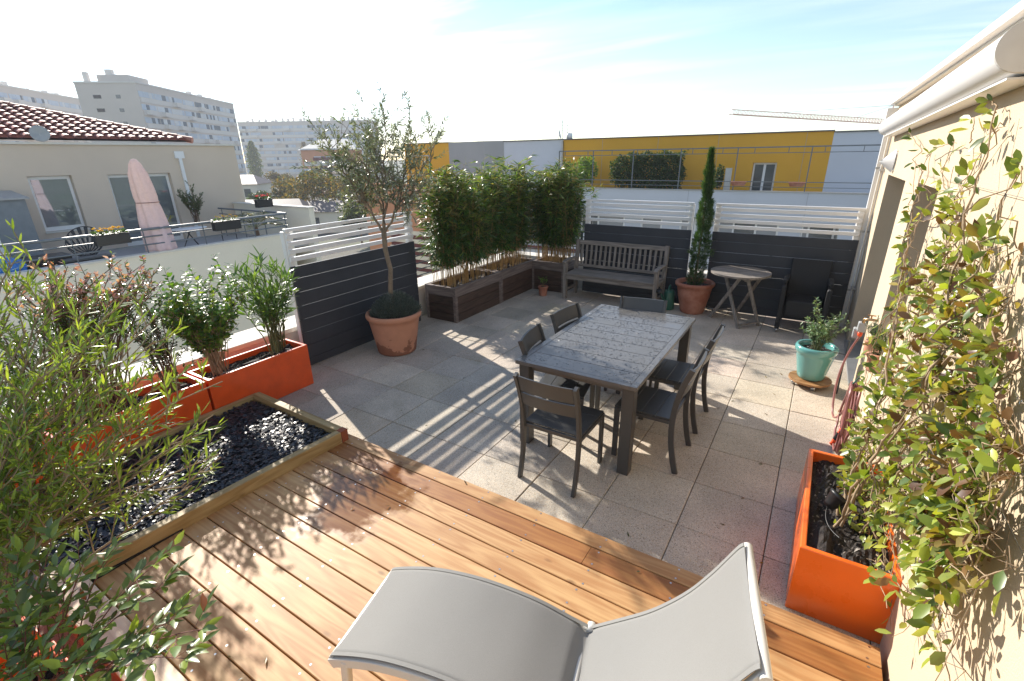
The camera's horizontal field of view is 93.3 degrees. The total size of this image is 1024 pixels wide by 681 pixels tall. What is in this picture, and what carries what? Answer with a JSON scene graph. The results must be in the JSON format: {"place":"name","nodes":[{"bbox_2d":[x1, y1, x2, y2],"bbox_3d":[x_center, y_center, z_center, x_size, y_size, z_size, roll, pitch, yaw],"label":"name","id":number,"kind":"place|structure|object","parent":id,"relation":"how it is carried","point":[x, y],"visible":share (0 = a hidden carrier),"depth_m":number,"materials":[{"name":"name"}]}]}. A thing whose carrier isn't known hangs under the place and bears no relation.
{"place":"outdoors","nodes":[
{"label":"outdoors","id":0,"kind":"place"},
{"bbox_2d":[0,190,43,257],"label":"storage shed","id":1,"kind":"structure","parent":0,"point":[13,204],"depth_m":12.80,"materials":[{"name":"grey plastic"}]},
{"bbox_2d":[0,81,91,142],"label":"apartment block","id":2,"kind":"structure","parent":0,"point":[45,99],"depth_m":132.13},
{"bbox_2d":[0,101,244,253],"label":"neighbour building","id":3,"kind":"structure","parent":0,"point":[66,188],"depth_m":15.40,"materials":[{"name":"white paint"}]},
{"bbox_2d":[29,125,49,141],"bbox_3d":[-13.368,-5.856,13.677,0.440,0.433,0.103,-18,27,-38],"label":"satellite dish","id":4,"kind":"object","parent":3,"relation":"attached to","point":[39,133],"visible":1,"depth_m":13.68,"materials":[{"name":"grey metal"}]},
{"bbox_2d":[27,176,89,233],"bbox_3d":[-13.618,-4.088,14.506,0.280,1.595,1.070,12,24,30],"label":"window","id":5,"kind":"structure","parent":3,"relation":"in","point":[54,196],"depth_m":14.52,"materials":[{"name":"glass"}]},
{"bbox_2d":[107,173,183,245],"bbox_3d":[-12.472,-4.491,16.517,0.070,2.270,1.810,12,24,30],"label":"sliding door","id":6,"kind":"structure","parent":3,"relation":"in","point":[119,184],"depth_m":16.27,"materials":[{"name":"white paint"}]},
{"bbox_2d":[72,233,308,257],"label":"neighbour terrace floor","id":7,"kind":"structure","parent":0,"point":[134,250],"depth_m":16.71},
{"bbox_2d":[0,257,26,273],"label":"storage bag","id":8,"kind":"object","parent":7,"relation":"on","point":[16,266],"visible":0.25,"depth_m":10.94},
{"bbox_2d":[19,252,71,269],"bbox_3d":[-11.422,-1.805,11.880,0.600,0.550,0.900,12,24,30],"label":"storage box","id":9,"kind":"object","parent":7,"relation":"on","point":[57,261],"visible":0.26,"depth_m":11.71,"materials":[{"name":"black plastic"}]},
{"bbox_2d":[65,226,102,256],"bbox_3d":[-11.904,-2.653,13.508,0.866,0.997,0.685,-11,23,-26],"label":"egg chair","id":10,"kind":"object","parent":7,"relation":"on","point":[73,233],"visible":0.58,"depth_m":13.55,"materials":[{"name":"black wicker"}]},
{"bbox_2d":[60,253,110,263],"bbox_3d":[-10.611,-1.867,12.134,0.380,0.460,0.940,12,24,30],"label":"planter trough","id":11,"kind":"object","parent":7,"relation":"on","point":[85,258],"visible":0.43,"depth_m":11.99,"materials":[{"name":"black plastic"}]},
{"bbox_2d":[128,159,177,251],"bbox_3d":[-9.667,-3.429,12.990,0.728,2.740,0.727,12,24,30],"label":"parasol","id":12,"kind":"object","parent":7,"relation":"on","point":[150,212],"visible":0.84,"depth_m":12.76,"materials":[{"name":"fabric"}]},
{"bbox_2d":[171,226,206,246],"bbox_3d":[-9.996,-3.122,15.030,0.700,0.731,1.100,12,24,30],"label":"bistro table","id":13,"kind":"object","parent":7,"relation":"on","point":[187,228],"visible":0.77,"depth_m":14.89,"materials":[{"name":"white paint"}]},
{"bbox_2d":[177,180,204,222],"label":"potted shrub","id":14,"kind":"object","parent":7,"relation":"on","point":[193,204],"visible":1,"depth_m":16.80,"materials":[{"name":"green plant"}]},
{"bbox_2d":[218,207,286,237],"bbox_3d":[-9.191,-4.061,17.161,4.100,1.130,0.060,12,24,30],"label":"railing","id":15,"kind":"object","parent":7,"relation":"on","point":[241,210],"visible":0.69,"depth_m":17.09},
{"bbox_2d":[253,194,272,207],"bbox_3d":[-8.507,-4.794,16.544,0.269,0.440,0.617,12,24,30],"label":"flower box","id":16,"kind":"object","parent":15,"relation":"attached to","point":[261,202],"visible":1,"depth_m":16.46,"materials":[{"name":"black plastic"}]},
{"bbox_2d":[223,211,284,236],"bbox_3d":[-8.388,-3.687,15.872,1.670,1.127,1.880,12,24,30],"label":"potted palm","id":17,"kind":"object","parent":7,"relation":"on","point":[256,225],"visible":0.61,"depth_m":15.78,"materials":[{"name":"green plant"}]},
{"bbox_2d":[240,175,273,199],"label":"house","id":18,"kind":"structure","parent":0,"point":[252,183],"depth_m":76.15,"materials":[{"name":"paint"}]},
{"bbox_2d":[237,117,379,177],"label":"apartment block","id":19,"kind":"structure","parent":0,"point":[277,143],"depth_m":231.47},
{"bbox_2d":[275,188,368,236],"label":"car park","id":20,"kind":"structure","parent":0,"point":[324,234],"depth_m":59.50,"materials":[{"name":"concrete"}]},
{"bbox_2d":[245,199,309,205],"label":"house","id":21,"kind":"structure","parent":20,"relation":"on","point":[301,202],"depth_m":59.61,"materials":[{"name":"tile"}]},
{"bbox_2d":[264,170,292,187],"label":"tree","id":22,"kind":"object","parent":20,"relation":"on","point":[272,175],"visible":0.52,"depth_m":119.35,"materials":[{"name":"brown plant"}]},
{"bbox_2d":[269,176,311,200],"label":"tree","id":23,"kind":"object","parent":20,"relation":"on","point":[275,191],"visible":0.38,"depth_m":72.48,"materials":[{"name":"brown plant"}]},
{"bbox_2d":[281,170,343,200],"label":"tree","id":24,"kind":"object","parent":20,"relation":"on","point":[324,183],"visible":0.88,"depth_m":65.00,"materials":[{"name":"green plant"}]},
{"bbox_2d":[299,139,364,193],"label":"apartment house","id":25,"kind":"structure","parent":20,"relation":"on","point":[309,153],"depth_m":126.03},
{"bbox_2d":[307,200,367,232],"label":"house","id":26,"kind":"structure","parent":20,"relation":"on","point":[325,212],"depth_m":60.29,"materials":[{"name":"paint"}]},
{"bbox_2d":[324,172,366,200],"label":"tree","id":27,"kind":"object","parent":20,"relation":"on","point":[342,187],"visible":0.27,"depth_m":71.72,"materials":[{"name":"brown plant"}]},
{"bbox_2d":[1,285,882,680],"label":"terrace floor","id":28,"kind":"structure","parent":0,"point":[453,387],"depth_m":4.12,"materials":[{"name":"tile"},{"name":"wood"},{"name":"stone"}]},
{"bbox_2d":[0,608,41,671],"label":"planter box","id":29,"kind":"object","parent":28,"relation":"on","point":[2,660],"visible":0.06,"depth_m":1.97,"materials":[{"name":"plastic"}]},
{"bbox_2d":[0,218,226,636],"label":"bottlebrush shrub","id":30,"kind":"object","parent":29,"relation":"in","point":[18,439],"visible":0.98,"depth_m":2.00,"materials":[{"name":"green plant"}]},
{"bbox_2d":[0,641,80,680],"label":"planter box","id":31,"kind":"object","parent":28,"relation":"on","point":[49,674],"visible":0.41,"depth_m":1.91,"materials":[{"name":"plastic"}]},
{"bbox_2d":[0,516,222,680],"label":"nandina","id":32,"kind":"object","parent":31,"relation":"on","point":[15,640],"visible":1,"depth_m":1.45,"materials":[{"name":"green plant"}]},
{"bbox_2d":[36,559,186,680],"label":"deck rail","id":33,"kind":"object","parent":28,"relation":"on","point":[166,670],"visible":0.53,"depth_m":2.23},
{"bbox_2d":[46,374,212,468],"bbox_3d":[-3.041,0.680,3.921,0.360,0.440,0.990,12,24,30],"label":"planter box","id":34,"kind":"object","parent":28,"relation":"on","point":[188,408],"visible":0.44,"depth_m":3.98,"materials":[{"name":"plastic"}]},
{"bbox_2d":[0,251,161,427],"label":"red tipped shrub","id":35,"kind":"object","parent":34,"relation":"on","point":[64,322],"visible":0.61,"depth_m":3.42,"materials":[{"name":"brown plant"}]},
{"bbox_2d":[125,292,204,391],"bbox_3d":[-2.876,-0.005,3.954,0.295,0.896,0.502,12,24,30],"label":"dark shrub","id":36,"kind":"object","parent":34,"relation":"on","point":[164,356],"visible":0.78,"depth_m":3.95,"materials":[{"name":"green plant"}]},
{"bbox_2d":[23,406,323,589],"bbox_3d":[-2.341,0.995,3.530,1.180,0.110,1.780,12,24,30],"label":"slate base","id":37,"kind":"object","parent":28,"relation":"on","point":[125,561],"visible":0.08,"depth_m":3.44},
{"bbox_2d":[23,400,330,565],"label":"slate chips","id":38,"kind":"object","parent":37,"relation":"on","point":[263,445],"visible":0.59,"depth_m":3.56,"materials":[{"name":"stone"}]},
{"bbox_2d":[9,392,348,578],"bbox_3d":[-2.323,0.946,3.537,1.305,0.196,1.780,12,24,30],"label":"timber edging","id":39,"kind":"object","parent":28,"relation":"on","point":[193,513],"visible":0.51,"depth_m":3.35,"materials":[{"name":"brown wood"}]},
{"bbox_2d":[187,339,313,409],"bbox_3d":[-2.505,0.367,4.718,0.360,0.440,0.990,12,24,30],"label":"planter box","id":40,"kind":"object","parent":28,"relation":"on","point":[286,370],"visible":0.84,"depth_m":4.65,"materials":[{"name":"plastic"}]},
{"bbox_2d":[145,253,247,376],"bbox_3d":[-2.735,-0.188,4.224,0.686,1.039,0.739,-1,21,0],"label":"choisya","id":41,"kind":"object","parent":40,"relation":"in","point":[207,334],"visible":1,"depth_m":4.17,"materials":[{"name":"green plant"}]},
{"bbox_2d":[213,246,300,354],"bbox_3d":[-2.378,-0.359,4.608,0.724,1.078,0.653,-7,22,-16],"label":"oleander","id":42,"kind":"object","parent":40,"relation":"in","point":[269,312],"visible":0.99,"depth_m":4.61,"materials":[{"name":"green plant"}]},
{"bbox_2d":[280,211,420,364],"bbox_3d":[-1.850,-0.709,5.959,0.098,1.545,1.870,12,24,30],"label":"privacy screen","id":43,"kind":"object","parent":28,"relation":"on","point":[333,299],"visible":0.77,"depth_m":5.68,"materials":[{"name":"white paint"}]},
{"bbox_2d":[365,307,420,356],"bbox_3d":[-1.411,-0.116,5.852,0.654,0.500,0.654,12,24,30],"label":"flower pot","id":44,"kind":"object","parent":28,"relation":"on","point":[393,337],"visible":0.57,"depth_m":5.64,"materials":[{"name":"ceramic"}]},
{"bbox_2d":[289,79,450,312],"bbox_3d":[-1.522,-1.476,5.320,1.856,2.550,1.272,12,24,30],"label":"olive tree","id":45,"kind":"object","parent":44,"relation":"in","point":[371,143],"visible":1,"depth_m":5.12,"materials":[{"name":"green plant"}]},
{"bbox_2d":[368,290,422,318],"bbox_3d":[-1.393,-0.446,5.780,0.679,0.333,0.677,12,24,30],"label":"curry plant","id":46,"kind":"object","parent":44,"relation":"in","point":[401,303],"visible":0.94,"depth_m":5.66,"materials":[{"name":"green plant"}]},
{"bbox_2d":[425,269,500,322],"bbox_3d":[-0.711,-0.708,7.367,0.556,0.506,1.166,12,24,30],"label":"wooden planter","id":47,"kind":"object","parent":28,"relation":"on","point":[461,302],"visible":0.83,"depth_m":7.03,"materials":[{"name":"wood"}]},
{"bbox_2d":[411,155,509,286],"bbox_3d":[-0.755,-1.702,6.946,1.158,1.786,1.694,12,24,30],"label":"bamboo","id":48,"kind":"object","parent":47,"relation":"in","point":[458,220],"visible":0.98,"depth_m":6.68,"materials":[{"name":"green plant"}]},
{"bbox_2d":[95,434,882,680],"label":"deck","id":49,"kind":"structure","parent":28,"relation":"on","point":[297,587],"depth_m":2.67,"materials":[{"name":"brown wood"}]},
{"bbox_2d":[328,542,772,680],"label":"sun lounger","id":50,"kind":"object","parent":49,"relation":"on","point":[416,623],"visible":1,"depth_m":1.83,"materials":[{"name":"grey plastic"}]},
{"bbox_2d":[474,256,534,302],"bbox_3d":[-0.099,-1.073,8.296,0.556,0.506,1.146,12,24,30],"label":"wooden planter","id":51,"kind":"object","parent":28,"relation":"on","point":[516,280],"visible":0.52,"depth_m":8.10,"materials":[{"name":"wood"}]},
{"bbox_2d":[467,152,544,270],"bbox_3d":[-0.120,-2.123,7.958,1.206,1.831,1.813,12,24,30],"label":"bamboo","id":52,"kind":"object","parent":51,"relation":"in","point":[514,220],"visible":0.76,"depth_m":7.71,"materials":[{"name":"green plant"}]},
{"bbox_2d":[532,255,574,292],"bbox_3d":[0.751,-1.183,8.549,0.636,0.506,0.536,12,24,30],"label":"wooden planter","id":53,"kind":"object","parent":28,"relation":"on","point":[552,271],"visible":0.63,"depth_m":8.35,"materials":[{"name":"wood"}]},
{"bbox_2d":[524,156,604,262],"bbox_3d":[0.742,-2.212,8.260,1.535,1.756,1.215,12,24,30],"label":"bamboo","id":54,"kind":"object","parent":53,"relation":"in","point":[558,217],"visible":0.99,"depth_m":7.99,"materials":[{"name":"green plant"}]},
{"bbox_2d":[518,323,594,444],"bbox_3d":[0.383,0.351,4.070,0.553,0.858,0.465,7,22,20],"label":"dining chair","id":55,"kind":"object","parent":28,"relation":"on","point":[531,338],"visible":0.41,"depth_m":4.05,"materials":[{"name":"wood"}]},
{"bbox_2d":[513,372,604,497],"bbox_3d":[0.348,0.580,3.471,0.465,0.858,0.553,12,24,30],"label":"dining chair","id":56,"kind":"object","parent":28,"relation":"on","point":[562,411],"visible":1,"depth_m":3.31,"materials":[{"name":"metal"}]},
{"bbox_2d":[550,302,619,409],"bbox_3d":[0.705,0.139,4.613,0.553,0.858,0.465,15,26,35],"label":"dining chair","id":57,"kind":"object","parent":28,"relation":"on","point":[563,315],"visible":0.4,"depth_m":4.59,"materials":[{"name":"wood"}]},
{"bbox_2d":[515,304,695,475],"bbox_3d":[0.897,0.310,4.310,0.964,0.738,1.730,12,24,30],"label":"dining table","id":58,"kind":"object","parent":28,"relation":"on","point":[625,351],"visible":1,"depth_m":3.88,"materials":[{"name":"wood"}]},
{"bbox_2d":[562,239,669,299],"bbox_3d":[1.603,-1.059,7.627,1.534,0.909,0.566,12,24,30],"label":"garden bench","id":59,"kind":"object","parent":28,"relation":"on","point":[654,283],"visible":0.96,"depth_m":7.62,"materials":[{"name":"grey wood"}]},
{"bbox_2d":[604,296,667,390],"bbox_3d":[1.233,0.049,4.826,0.465,0.858,0.553,9,23,23],"label":"dining chair","id":60,"kind":"object","parent":28,"relation":"on","point":[651,305],"visible":0.2,"depth_m":4.90,"materials":[{"name":"wood"}]},
{"bbox_2d":[582,199,695,303],"bbox_3d":[1.943,-1.430,7.690,1.700,1.545,0.098,12,24,30],"label":"privacy screen","id":61,"kind":"object","parent":28,"relation":"on","point":[678,262],"visible":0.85,"depth_m":7.55,"materials":[{"name":"white paint"}]},
{"bbox_2d":[611,348,708,474],"bbox_3d":[1.129,0.482,3.696,0.553,0.858,0.465,12,24,30],"label":"dining chair","id":62,"kind":"object","parent":28,"relation":"on","point":[651,401],"visible":0.91,"depth_m":3.63,"materials":[{"name":"metal"}]},
{"bbox_2d":[656,284,674,309],"bbox_3d":[2.312,-0.635,7.233,0.170,0.377,0.460,16,26,37],"label":"watering can","id":63,"kind":"object","parent":28,"relation":"on","point":[669,295],"visible":0.94,"depth_m":7.23,"materials":[{"name":"green plastic"}]},
{"bbox_2d":[638,323,725,433],"bbox_3d":[1.475,0.283,4.203,0.553,0.858,0.465,12,24,30],"label":"dining chair","id":64,"kind":"object","parent":28,"relation":"on","point":[672,372],"visible":0.74,"depth_m":4.13,"materials":[{"name":"wood"}]},
{"bbox_2d":[675,277,714,314],"bbox_3d":[2.675,-0.646,7.130,0.554,0.460,0.554,12,24,30],"label":"flower pot","id":65,"kind":"object","parent":28,"relation":"on","point":[693,299],"visible":0.88,"depth_m":6.98,"materials":[{"name":"orange ceramic"}]},
{"bbox_2d":[685,146,715,285],"bbox_3d":[2.689,-1.690,6.716,0.443,1.906,0.385,12,24,30],"label":"cypress","id":66,"kind":"object","parent":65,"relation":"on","point":[707,211],"visible":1,"depth_m":6.72,"materials":[{"name":"green plant"}]},
{"bbox_2d":[709,265,771,328],"bbox_3d":[3.087,-0.595,6.638,0.750,0.725,0.778,12,24,30],"label":"folding table","id":67,"kind":"object","parent":28,"relation":"on","point":[747,274],"visible":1,"depth_m":6.50,"materials":[{"name":"grey wood"}]},
{"bbox_2d":[705,203,866,325],"bbox_3d":[3.653,-1.071,6.682,1.745,1.545,0.098,12,24,30],"label":"privacy screen","id":68,"kind":"object","parent":28,"relation":"on","point":[766,292],"visible":0.79,"depth_m":6.61,"materials":[{"name":"white paint"}]},
{"bbox_2d":[774,258,833,331],"bbox_3d":[3.804,-0.567,6.272,0.546,0.890,0.566,12,24,30],"label":"folding chair","id":69,"kind":"object","parent":28,"relation":"on","point":[805,281],"visible":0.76,"depth_m":6.27,"materials":[{"name":"fabric"}]},
{"bbox_2d":[788,370,831,390],"bbox_3d":[3.007,0.411,4.889,0.380,0.073,0.374,12,24,30],"label":"plant trolley","id":70,"kind":"object","parent":28,"relation":"on","point":[795,378],"visible":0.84,"depth_m":4.79,"materials":[{"name":"brown wood"}]},
{"bbox_2d":[795,339,838,381],"bbox_3d":[3.015,0.208,4.830,0.374,0.345,0.374,12,24,30],"label":"flower pot","id":71,"kind":"object","parent":70,"relation":"on","point":[812,365],"visible":0.91,"depth_m":4.74,"materials":[{"name":"ceramic"}]},
{"bbox_2d":[799,296,850,350],"bbox_3d":[3.047,-0.153,4.715,0.424,0.515,0.343,-6,21,-12],"label":"mint shrub","id":72,"kind":"object","parent":71,"relation":"on","point":[817,336],"visible":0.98,"depth_m":4.70,"materials":[{"name":"green plant"}]},
{"bbox_2d":[785,448,901,643],"bbox_3d":[1.852,1.079,2.732,0.410,0.400,1.000,12,24,30],"label":"planter box","id":73,"kind":"object","parent":28,"relation":"on","point":[828,574],"visible":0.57,"depth_m":2.40,"materials":[{"name":"plastic"}]},
{"bbox_2d":[823,488,846,537],"bbox_3d":[1.727,0.903,2.572,0.118,0.142,0.283,12,24,30],"label":"garden spotlight","id":74,"kind":"object","parent":73,"relation":"on","point":[834,499],"visible":0.93,"depth_m":2.61,"materials":[{"name":"black plastic"}]},
{"bbox_2d":[832,94,1023,680],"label":"climbing plant","id":75,"kind":"object","parent":73,"relation":"in","point":[947,526],"visible":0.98,"depth_m":1.72,"materials":[{"name":"green plant"}]},
{"bbox_2d":[0,0,1021,161],"label":"sky","id":76,"kind":"structure","parent":0,"point":[500,70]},
{"bbox_2d":[245,160,838,259],"bbox_3d":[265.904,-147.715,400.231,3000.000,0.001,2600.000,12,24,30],"label":"ground","id":77,"kind":"structure","parent":0,"point":[340,254],"depth_m":51.81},
{"bbox_2d":[0,232,297,402],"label":"parapet wall","id":78,"kind":"structure","parent":77,"relation":"on","point":[199,258],"depth_m":13.37,"materials":[{"name":"paint"}]},
{"bbox_2d":[0,213,287,264],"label":"railing","id":79,"kind":"object","parent":78,"relation":"on","point":[130,231],"visible":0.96,"depth_m":12.62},
{"bbox_2d":[89,226,131,246],"bbox_3d":[-9.920,-2.609,11.950,0.284,0.458,0.780,12,24,30],"label":"flower box","id":80,"kind":"object","parent":79,"relation":"hanging from","point":[119,236],"visible":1,"depth_m":11.89,"materials":[{"name":"black plastic"}]},
{"bbox_2d":[210,214,241,230],"bbox_3d":[-8.409,-3.483,14.189,0.249,0.448,0.818,12,24,30],"label":"flower box","id":81,"kind":"object","parent":79,"relation":"hanging from","point":[224,224],"visible":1,"depth_m":14.13,"materials":[{"name":"black plastic"}]},
{"bbox_2d":[72,69,246,174],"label":"apartment block","id":82,"kind":"structure","parent":77,"relation":"on","point":[111,96],"depth_m":119.64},
{"bbox_2d":[245,141,263,176],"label":"poplar","id":83,"kind":"object","parent":77,"relation":"on","point":[252,150],"visible":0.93,"depth_m":186.23,"materials":[{"name":"green plant"}]},
{"bbox_2d":[1,253,517,420],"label":"parapet wall","id":84,"kind":"structure","parent":77,"relation":"on","point":[245,341],"depth_m":5.04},
{"bbox_2d":[232,202,321,265],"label":"parapet wall","id":85,"kind":"structure","parent":77,"relation":"on","point":[297,215],"depth_m":17.16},
{"bbox_2d":[338,200,366,243],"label":"tree","id":86,"kind":"object","parent":77,"relation":"on","point":[352,215],"visible":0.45,"depth_m":49.89,"materials":[{"name":"green plant"}]},
{"bbox_2d":[363,130,882,277],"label":"long building","id":87,"kind":"structure","parent":77,"relation":"on","point":[829,164],"depth_m":21.38,"materials":[{"name":"white paint"}]},
{"bbox_2d":[574,156,598,184],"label":"shrub","id":88,"kind":"object","parent":87,"relation":"on","point":[587,165],"visible":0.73,"depth_m":23.43,"materials":[{"name":"green plant"}]},
{"bbox_2d":[608,154,637,187],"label":"hedge","id":89,"kind":"object","parent":87,"relation":"on","point":[622,166],"visible":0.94,"depth_m":22.59,"materials":[{"name":"green plant"}]},
{"bbox_2d":[626,149,688,188],"bbox_3d":[6.577,-7.718,21.980,2.690,1.858,0.933,12,24,30],"label":"hedge","id":90,"kind":"object","parent":87,"relation":"on","point":[659,164],"visible":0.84,"depth_m":21.80,"materials":[{"name":"green plant"}]},
{"bbox_2d":[559,144,880,191],"bbox_3d":[12.493,-6.354,17.908,24.020,1.665,0.090,12,24,30],"label":"railing","id":91,"kind":"object","parent":87,"relation":"on","point":[678,180],"visible":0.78,"depth_m":19.91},
{"bbox_2d":[714,164,725,188],"bbox_3d":[8.848,-7.035,20.725,0.527,1.041,0.541,12,24,30],"label":"conifer","id":92,"kind":"object","parent":87,"relation":"on","point":[720,171],"visible":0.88,"depth_m":20.62,"materials":[{"name":"green plant"}]},
{"bbox_2d":[723,168,731,189],"bbox_3d":[9.182,-6.679,20.639,0.260,1.300,0.050,12,24,30],"label":"panel","id":93,"kind":"object","parent":87,"relation":"on","point":[728,173],"visible":0.56,"depth_m":20.53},
{"bbox_2d":[732,223,756,233],"bbox_3d":[9.945,-4.672,20.736,0.950,0.940,0.060,12,24,30],"label":"window","id":94,"kind":"structure","parent":87,"relation":"in","point":[736,224],"depth_m":20.67,"materials":[{"name":"white paint"}]},
{"bbox_2d":[750,163,776,190],"bbox_3d":[11.040,-7.067,21.272,0.920,1.420,0.070,12,24,30],"label":"window","id":95,"kind":"structure","parent":87,"relation":"in","point":[761,171],"depth_m":21.19,"materials":[{"name":"glass"}]},
{"bbox_2d":[776,225,802,236],"bbox_3d":[11.386,-4.371,19.886,0.950,0.940,0.060,12,24,30],"label":"window","id":96,"kind":"structure","parent":87,"relation":"in","point":[791,227],"depth_m":19.81,"materials":[{"name":"white paint"}]},
{"bbox_2d":[806,227,835,238],"bbox_3d":[12.319,-4.175,19.336,0.950,0.940,0.060,12,24,30],"label":"window","id":97,"kind":"structure","parent":87,"relation":"in","point":[809,228],"depth_m":19.27,"materials":[{"name":"glass"}]},
{"bbox_2d":[517,251,836,287],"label":"parapet wall","id":98,"kind":"structure","parent":77,"relation":"on","point":[533,255],"depth_m":8.86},
{"bbox_2d":[729,105,893,123],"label":"tower crane","id":99,"kind":"object","parent":77,"relation":"on","point":[806,118],"visible":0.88,"depth_m":135.39,"materials":[{"name":"paint"}]},
{"bbox_2d":[841,0,1023,680],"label":"house","id":100,"kind":"structure","parent":0,"point":[989,646],"depth_m":2.07,"materials":[{"name":"white paint"}]},
{"bbox_2d":[852,314,878,337],"bbox_3d":[3.055,-0.121,4.208,0.092,0.252,0.217,-3,21,-6],"label":"garden tap","id":101,"kind":"object","parent":100,"relation":"attached to","point":[859,330],"visible":0.96,"depth_m":4.19,"materials":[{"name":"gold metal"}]},
{"bbox_2d":[829,336,863,454],"bbox_3d":[2.743,0.461,3.964,0.132,0.718,1.090,12,24,30],"label":"garden hose","id":102,"kind":"object","parent":101,"relation":"hanging from","point":[850,401],"visible":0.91,"depth_m":3.65,"materials":[{"name":"red plastic"}]},
{"bbox_2d":[839,108,898,326],"bbox_3d":[4.426,-1.436,6.043,0.130,2.660,0.110,12,24,30],"label":"downpipe","id":103,"kind":"object","parent":100,"relation":"attached to","point":[890,112],"visible":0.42,"depth_m":5.98,"materials":[{"name":"metal"}]},
{"bbox_2d":[864,337,878,354],"bbox_3d":[2.833,0.045,3.799,0.128,0.140,0.128,12,24,30],"label":"flower pot","id":104,"kind":"object","parent":100,"relation":"on","point":[866,347],"visible":0.22,"depth_m":3.79,"materials":[{"name":"ceramic"}]},
{"bbox_2d":[865,316,882,338],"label":"herb plant","id":105,"kind":"object","parent":104,"relation":"on","point":[872,329],"visible":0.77,"depth_m":3.74,"materials":[{"name":"green plant"}]},
{"bbox_2d":[866,351,886,372],"bbox_3d":[2.644,0.155,3.512,0.136,0.145,0.136,12,24,30],"label":"flower pot","id":106,"kind":"object","parent":100,"relation":"on","point":[870,359],"visible":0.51,"depth_m":3.49,"materials":[{"name":"ceramic"}]},
{"bbox_2d":[871,328,889,354],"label":"herb plant","id":107,"kind":"object","parent":106,"relation":"on","point":[879,347],"visible":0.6,"depth_m":3.45,"materials":[{"name":"green plant"}]},
{"bbox_2d":[880,149,897,172],"bbox_3d":[3.892,-1.850,4.991,0.165,0.228,0.170,12,24,30],"label":"wall lamp","id":108,"kind":"object","parent":100,"relation":"attached to","point":[888,162],"visible":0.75,"depth_m":4.95,"materials":[{"name":"white paint"}]},
{"bbox_2d":[878,21,1023,136],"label":"awning","id":109,"kind":"object","parent":100,"relation":"attached to","point":[995,69],"visible":1,"depth_m":2.16,"materials":[{"name":"white paint"}]},
{"bbox_2d":[881,173,1023,680],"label":"trellis wires","id":110,"kind":"object","parent":100,"relation":"attached to","point":[955,416],"visible":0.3,"depth_m":1.54,"materials":[{"name":"metal"}]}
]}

